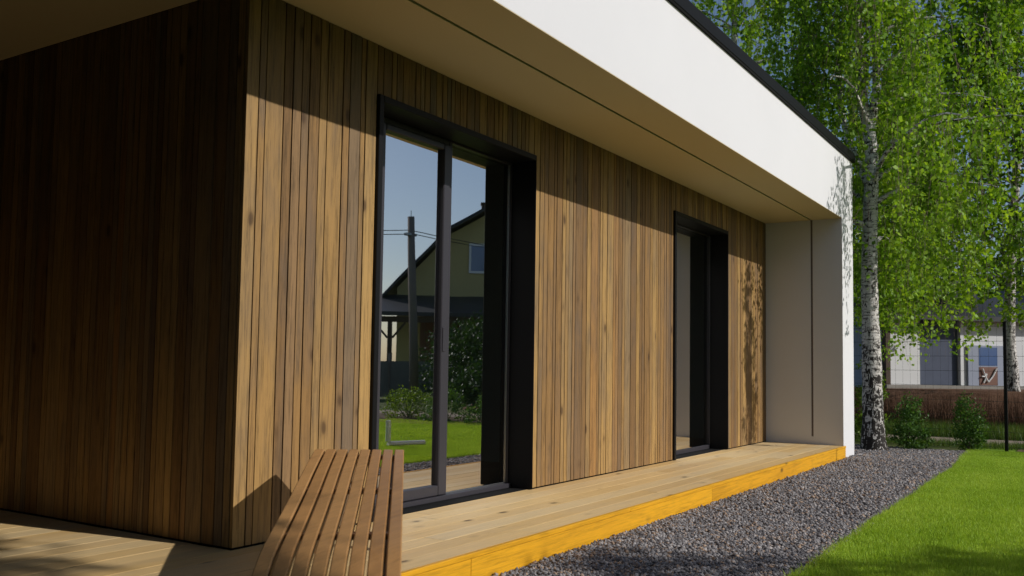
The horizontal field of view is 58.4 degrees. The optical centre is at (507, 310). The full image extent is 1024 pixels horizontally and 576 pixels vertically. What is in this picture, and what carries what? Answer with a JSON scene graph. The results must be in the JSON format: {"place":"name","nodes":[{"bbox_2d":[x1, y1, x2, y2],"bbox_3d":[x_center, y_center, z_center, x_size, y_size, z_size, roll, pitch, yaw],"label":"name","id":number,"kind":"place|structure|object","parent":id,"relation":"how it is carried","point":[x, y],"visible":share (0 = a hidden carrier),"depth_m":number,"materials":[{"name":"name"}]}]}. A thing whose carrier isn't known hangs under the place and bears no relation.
{"place":"outdoors","nodes":[
{"label":"outdoors","id":0,"kind":"place"},
{"bbox_2d":[492,444,964,575],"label":"gravel","id":1,"kind":"structure","parent":0,"point":[902,497],"depth_m":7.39,"materials":[{"name":"grey gravel"}]},
{"bbox_2d":[0,442,845,575],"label":"timber deck","id":2,"kind":"structure","parent":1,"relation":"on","point":[498,534],"depth_m":5.11,"materials":[{"name":"beige wood"}]},
{"bbox_2d":[252,449,403,575],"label":"wooden lounger","id":3,"kind":"object","parent":2,"relation":"on","point":[306,527],"visible":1,"depth_m":3.22,"materials":[{"name":"brown wood"}]},
{"bbox_2d":[757,0,1023,450],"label":"birch tree","id":4,"kind":"object","parent":1,"relation":"on","point":[850,23],"visible":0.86,"depth_m":12.16,"materials":[{"name":"green plant"}]},
{"bbox_2d":[888,392,934,448],"bbox_3d":[5.453,1.511,12.412,0.582,0.820,0.608,-1,-4,32],"label":"young shrub","id":5,"kind":"object","parent":1,"relation":"on","point":[906,431],"visible":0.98,"depth_m":12.37,"materials":[{"name":"green plant"}]},
{"bbox_2d":[689,0,1023,288],"label":"sky","id":6,"kind":"structure","parent":0,"point":[751,3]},
{"bbox_2d":[783,447,1023,575],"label":"lawn","id":7,"kind":"structure","parent":0,"point":[996,449],"depth_m":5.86,"materials":[{"name":"green plant"}]},
{"bbox_2d":[950,390,991,450],"bbox_3d":[6.207,1.503,12.304,0.516,0.846,0.533,-1,-4,32],"label":"young shrub","id":8,"kind":"object","parent":7,"relation":"on","point":[974,441],"visible":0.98,"depth_m":12.26,"materials":[{"name":"green plant"}]},
{"bbox_2d":[854,432,1019,449],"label":"ground","id":9,"kind":"structure","parent":0,"point":[931,447],"depth_m":13.13,"materials":[{"name":"green plant"}]},
{"bbox_2d":[0,0,854,550],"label":"modern house","id":10,"kind":"structure","parent":9,"relation":"on","point":[254,254],"depth_m":5.53,"materials":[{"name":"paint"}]},
{"bbox_2d":[384,117,511,507],"bbox_3d":[-0.467,0.051,6.126,0.100,2.418,1.732,-1,-4,32],"label":"window frame","id":11,"kind":"structure","parent":10,"relation":"in","point":[480,193],"depth_m":6.50,"materials":[{"name":"metal"}]},
{"bbox_2d":[676,224,709,454],"bbox_3d":[1.863,0.311,9.802,0.072,2.418,1.512,-1,-4,32],"label":"window frame","id":12,"kind":"structure","parent":10,"relation":"in","point":[693,246],"depth_m":10.02,"materials":[{"name":"black metal"}]},
{"bbox_2d":[691,0,855,136],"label":"birch tree","id":13,"kind":"object","parent":9,"relation":"on","point":[733,9],"visible":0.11,"depth_m":18.06,"materials":[{"name":"green plant"}]},
{"bbox_2d":[854,360,889,439],"bbox_3d":[5.463,1.343,13.819,0.562,1.343,0.605,-1,-4,32],"label":"leafy shrub","id":14,"kind":"object","parent":9,"relation":"on","point":[858,404],"visible":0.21,"depth_m":13.77,"materials":[{"name":"green plant"}]},
{"bbox_2d":[814,52,997,369],"bbox_3d":[6.368,-1.201,15.015,2.797,6.401,3.343,-1,-4,32],"label":"birch tree","id":15,"kind":"object","parent":9,"relation":"on","point":[934,295],"visible":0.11,"depth_m":14.72,"materials":[{"name":"green plant"}]},
{"bbox_2d":[853,322,1023,450],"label":"fence","id":16,"kind":"object","parent":9,"relation":"on","point":[1005,386],"visible":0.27,"depth_m":12.09,"materials":[{"name":"black metal"}]},
{"bbox_2d":[854,417,1023,440],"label":"rough weeds","id":17,"kind":"object","parent":9,"relation":"on","point":[1017,433],"visible":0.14,"depth_m":15.13,"materials":[{"name":"green plant"}]},
{"bbox_2d":[854,434,1023,449],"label":"fence weeds","id":18,"kind":"object","parent":9,"relation":"on","point":[993,445],"visible":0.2,"depth_m":13.00,"materials":[{"name":"green plant"}]},
{"bbox_2d":[989,243,1023,289],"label":"distant tree","id":19,"kind":"object","parent":9,"relation":"on","point":[999,284],"visible":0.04,"depth_m":31.94,"materials":[{"name":"green plant"}]},
{"bbox_2d":[854,387,1023,426],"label":"earth bank","id":20,"kind":"structure","parent":0,"point":[952,392],"depth_m":17.52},
{"bbox_2d":[853,273,1023,389],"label":"neighbouring house","id":21,"kind":"structure","parent":20,"relation":"on","point":[960,367],"depth_m":20.11,"materials":[{"name":"grey paint"}]},
{"bbox_2d":[966,345,1003,385],"bbox_3d":[10.559,1.242,20.179,1.000,0.920,0.058,2,-4,-12],"label":"window","id":22,"kind":"structure","parent":21,"relation":"in","point":[979,355],"depth_m":20.14,"materials":[{"name":"blue glass"}]},
{"bbox_2d":[854,0,1023,391],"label":"birch tree","id":23,"kind":"object","parent":20,"relation":"on","point":[1008,15],"visible":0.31,"depth_m":17.69,"materials":[{"name":"green plant"}]},
{"bbox_2d":[854,387,1023,428],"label":"hedge","id":24,"kind":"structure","parent":20,"relation":"on","point":[943,411],"depth_m":16.81,"materials":[{"name":"plant"}]},
{"bbox_2d":[854,433,1023,444],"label":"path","id":25,"kind":"structure","parent":0,"point":[965,438],"depth_m":14.26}
]}

